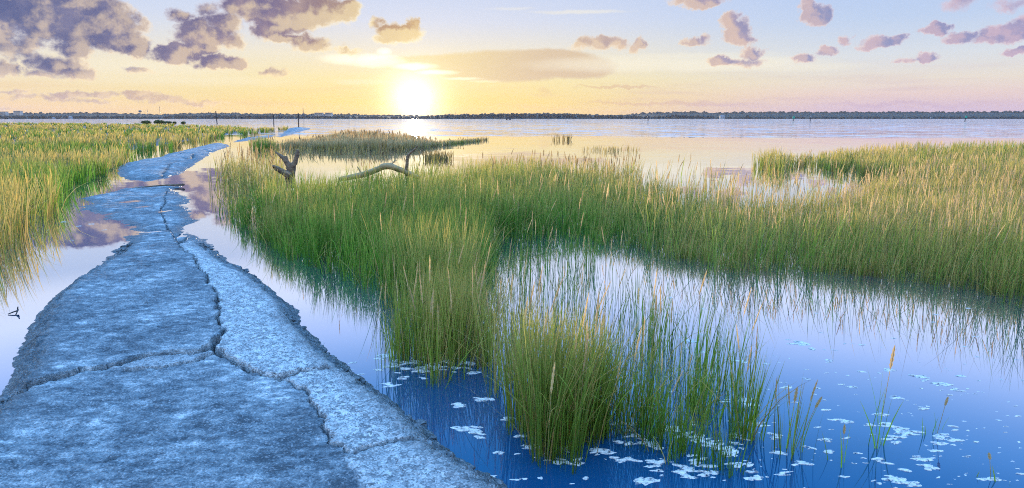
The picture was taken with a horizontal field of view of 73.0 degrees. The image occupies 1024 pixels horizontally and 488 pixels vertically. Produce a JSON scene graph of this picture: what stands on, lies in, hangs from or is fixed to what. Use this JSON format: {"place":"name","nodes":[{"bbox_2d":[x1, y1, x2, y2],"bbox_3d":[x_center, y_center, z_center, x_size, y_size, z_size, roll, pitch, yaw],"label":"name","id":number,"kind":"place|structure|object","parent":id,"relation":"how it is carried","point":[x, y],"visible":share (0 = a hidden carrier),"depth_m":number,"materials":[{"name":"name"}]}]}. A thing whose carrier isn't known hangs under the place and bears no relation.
{"place":"outdoors","nodes":[
{"label":"outdoors","id":0,"kind":"place"},
{"bbox_2d":[0,122,287,259],"bbox_3d":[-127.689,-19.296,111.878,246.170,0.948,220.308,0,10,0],"label":"marsh grass","id":1,"kind":"structure","parent":0,"point":[49,181],"depth_m":22.84,"materials":[{"name":"green plant"}]},
{"bbox_2d":[118,143,229,178],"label":"path","id":2,"kind":"structure","parent":0,"point":[171,164],"depth_m":21.61,"materials":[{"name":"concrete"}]},
{"bbox_2d":[0,186,507,487],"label":"path","id":3,"kind":"structure","parent":0,"point":[162,358],"depth_m":3.60,"materials":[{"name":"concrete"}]},
{"bbox_2d":[134,184,184,187],"bbox_3d":[-7.723,-1.275,15.126,1.035,0.067,0.191,-6,12,-28],"label":"driftwood stick","id":4,"kind":"object","parent":3,"relation":"on","point":[162,185],"visible":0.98,"depth_m":15.25,"materials":[{"name":"grey wood"}]},
{"bbox_2d":[235,135,273,141],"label":"path","id":5,"kind":"structure","parent":0,"point":[245,139],"depth_m":51.26,"materials":[{"name":"stone"}]},
{"bbox_2d":[280,127,308,135],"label":"path","id":6,"kind":"structure","parent":0,"point":[293,130],"depth_m":81.57,"materials":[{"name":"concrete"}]},
{"bbox_2d":[248,129,488,150],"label":"marsh grass","id":7,"kind":"structure","parent":0,"point":[369,139],"depth_m":34.82,"materials":[{"name":"green plant"}]},
{"bbox_2d":[0,119,1023,487],"bbox_3d":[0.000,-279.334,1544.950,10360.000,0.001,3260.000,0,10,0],"label":"water","id":8,"kind":"structure","parent":0,"point":[944,333],"depth_m":5.51,"materials":[{"name":"blue liquid"}]},
{"bbox_2d":[154,120,164,123],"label":"shrub","id":9,"kind":"object","parent":8,"relation":"on","point":[159,121],"visible":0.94,"depth_m":164.21,"materials":[{"name":"green plant"}]},
{"bbox_2d":[206,139,291,198],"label":"sparse reeds","id":10,"kind":"object","parent":8,"relation":"on","point":[226,176],"visible":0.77,"depth_m":14.91,"materials":[{"name":"green plant"}]},
{"bbox_2d":[272,149,299,188],"bbox_3d":[-4.397,-1.464,13.512,0.512,0.756,0.266,-2,10,-10],"label":"driftwood stump","id":11,"kind":"object","parent":8,"relation":"on","point":[290,167],"visible":0.92,"depth_m":13.49,"materials":[{"name":"grey wood"}]},
{"bbox_2d":[419,149,453,160],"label":"grass clump","id":12,"kind":"object","parent":8,"relation":"on","point":[445,156],"visible":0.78,"depth_m":25.35,"materials":[{"name":"green plant"}]},
{"bbox_2d":[256,143,639,157],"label":"sparse reeds","id":13,"kind":"object","parent":8,"relation":"on","point":[356,150],"visible":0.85,"depth_m":29.22,"materials":[{"name":"green plant"}]},
{"bbox_2d":[364,244,542,388],"bbox_3d":[-0.317,0.399,4.448,1.552,0.684,1.355,9,14,40],"label":"grass clump","id":14,"kind":"object","parent":8,"relation":"on","point":[430,330],"visible":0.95,"depth_m":4.28,"materials":[{"name":"green plant"}]},
{"bbox_2d":[470,264,578,397],"bbox_3d":[0.124,0.492,3.979,0.763,0.668,1.335,0,10,0],"label":"grass clump","id":15,"kind":"object","parent":8,"relation":"on","point":[491,344],"visible":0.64,"depth_m":3.95,"materials":[{"name":"green plant"}]},
{"bbox_2d":[413,277,693,474],"bbox_3d":[0.150,0.566,3.234,1.304,0.789,1.202,4,11,20],"label":"grass clump","id":16,"kind":"object","parent":8,"relation":"on","point":[553,393],"visible":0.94,"depth_m":3.13,"materials":[{"name":"green plant"}]},
{"bbox_2d":[470,150,651,185],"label":"sparse reeds","id":17,"kind":"object","parent":8,"relation":"on","point":[628,170],"visible":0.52,"depth_m":17.39,"materials":[{"name":"green plant"}]},
{"bbox_2d":[552,134,571,140],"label":"reed tuft","id":18,"kind":"object","parent":8,"relation":"on","point":[564,136],"visible":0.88,"depth_m":48.54,"materials":[{"name":"green plant"}]},
{"bbox_2d":[468,212,704,359],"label":"sparse reeds","id":19,"kind":"object","parent":8,"relation":"on","point":[560,255],"visible":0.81,"depth_m":5.75,"materials":[{"name":"green plant"}]},
{"bbox_2d":[523,309,719,446],"bbox_3d":[0.559,0.611,3.418,0.910,0.635,0.927,6,12,30],"label":"grass clump","id":20,"kind":"object","parent":8,"relation":"on","point":[619,408],"visible":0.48,"depth_m":3.32,"materials":[{"name":"green plant"}]},
{"bbox_2d":[613,340,727,454],"bbox_3d":[0.685,0.722,3.262,0.596,0.473,0.550,-8,13,-39],"label":"grass clump","id":21,"kind":"object","parent":8,"relation":"on","point":[655,406],"visible":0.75,"depth_m":3.22,"materials":[{"name":"green plant"}]},
{"bbox_2d":[604,394,737,471],"bbox_3d":[0.695,0.839,3.120,0.570,0.294,0.478,0,10,0],"label":"grass clump","id":22,"kind":"object","parent":8,"relation":"on","point":[697,449],"visible":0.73,"depth_m":3.11,"materials":[{"name":"green plant"}]},
{"bbox_2d":[348,297,1023,487],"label":"foam","id":23,"kind":"object","parent":8,"relation":"on","point":[474,430],"visible":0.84,"depth_m":3.25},
{"bbox_2d":[654,342,744,438],"bbox_3d":[0.953,0.730,3.505,0.451,0.370,0.617,-5,11,-24],"label":"grass clump","id":24,"kind":"object","parent":8,"relation":"on","point":[700,397],"visible":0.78,"depth_m":3.50,"materials":[{"name":"green plant"}]},
{"bbox_2d":[627,271,778,413],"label":"sparse reeds","id":25,"kind":"object","parent":8,"relation":"on","point":[652,336],"visible":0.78,"depth_m":4.04,"materials":[{"name":"green plant"}]},
{"bbox_2d":[696,417,757,477],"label":"grass clump","id":26,"kind":"object","parent":8,"relation":"on","point":[729,467],"visible":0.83,"depth_m":2.98,"materials":[{"name":"green plant"}]},
{"bbox_2d":[673,325,807,444],"bbox_3d":[1.113,0.656,3.311,0.447,0.585,0.744,-9,14,-41],"label":"grass clump","id":27,"kind":"object","parent":8,"relation":"on","point":[752,418],"visible":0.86,"depth_m":3.26,"materials":[{"name":"green plant"}]},
{"bbox_2d":[627,146,882,211],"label":"sparse reeds","id":28,"kind":"object","parent":8,"relation":"on","point":[775,164],"visible":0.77,"depth_m":14.35,"materials":[{"name":"green plant"}]},
{"bbox_2d":[786,387,797,451],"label":"grass stalk","id":29,"kind":"object","parent":8,"relation":"on","point":[795,395],"depth_m":3.13,"materials":[{"name":"plant"}]},
{"bbox_2d":[771,373,822,460],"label":"grass clump","id":30,"kind":"object","parent":8,"relation":"on","point":[795,434],"visible":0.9,"depth_m":3.13,"materials":[{"name":"green plant"}]},
{"bbox_2d":[796,397,821,447],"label":"grass stalk","id":31,"kind":"object","parent":8,"relation":"on","point":[818,402],"depth_m":3.16,"materials":[{"name":"plant"}]},
{"bbox_2d":[822,424,850,467],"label":"grass stalk","id":32,"kind":"object","parent":8,"relation":"on","point":[844,428],"depth_m":3.03,"materials":[{"name":"green plant"}]},
{"bbox_2d":[860,345,902,448],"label":"grass stalk","id":33,"kind":"object","parent":8,"relation":"in","point":[892,358],"depth_m":3.18,"materials":[{"name":"green plant"}]},
{"bbox_2d":[922,397,948,435],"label":"grass stalk","id":34,"kind":"object","parent":8,"relation":"on","point":[946,401],"depth_m":3.32,"materials":[{"name":"green plant"}]},
{"bbox_2d":[977,453,995,481],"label":"grass stalk","id":35,"kind":"object","parent":8,"relation":"on","point":[989,455],"depth_m":2.91,"materials":[{"name":"plant"}]},
{"bbox_2d":[0,0,1023,115],"label":"sky","id":36,"kind":"structure","parent":0,"point":[369,57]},
{"bbox_2d":[1,112,1023,118],"bbox_3d":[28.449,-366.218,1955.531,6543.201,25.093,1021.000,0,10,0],"label":"hills","id":37,"kind":"structure","parent":0,"point":[853,115],"depth_m":1946.87,"materials":[{"name":"grey"}]},
{"bbox_2d":[13,111,22,114],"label":"building","id":38,"kind":"structure","parent":37,"relation":"on","point":[18,112],"depth_m":2161.94,"materials":[{"name":"concrete"}]},
{"bbox_2d":[0,113,1023,118],"bbox_3d":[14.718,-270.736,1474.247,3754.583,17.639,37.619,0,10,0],"label":"woods","id":39,"kind":"object","parent":37,"relation":"on","point":[511,115],"visible":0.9,"depth_m":1471.63,"materials":[{"name":"green plant"}]},
{"bbox_2d":[9,110,1023,115],"bbox_3d":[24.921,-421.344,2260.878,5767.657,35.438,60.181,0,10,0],"label":"woods","id":40,"kind":"object","parent":37,"relation":"on","point":[704,112],"visible":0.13,"depth_m":2254.83,"materials":[{"name":"plant"}]},
{"bbox_2d":[214,153,1023,317],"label":"marsh grass","id":41,"kind":"structure","parent":0,"point":[431,222],"depth_m":8.40,"materials":[{"name":"green plant"}]},
{"bbox_2d":[339,145,420,180],"bbox_3d":[-2.426,-1.460,12.550,1.527,0.659,0.208,1,10,5],"label":"driftwood log","id":42,"kind":"object","parent":41,"relation":"on","point":[388,165],"visible":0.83,"depth_m":12.52,"materials":[{"name":"brown wood"}]},
{"bbox_2d":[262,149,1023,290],"bbox_3d":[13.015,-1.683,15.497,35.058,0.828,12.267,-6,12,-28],"label":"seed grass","id":43,"kind":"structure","parent":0,"point":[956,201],"depth_m":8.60,"materials":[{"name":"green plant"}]},
{"bbox_2d":[782,139,1023,193],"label":"marsh grass","id":44,"kind":"structure","parent":0,"point":[895,156],"depth_m":19.88,"materials":[{"name":"green plant"}]}
]}

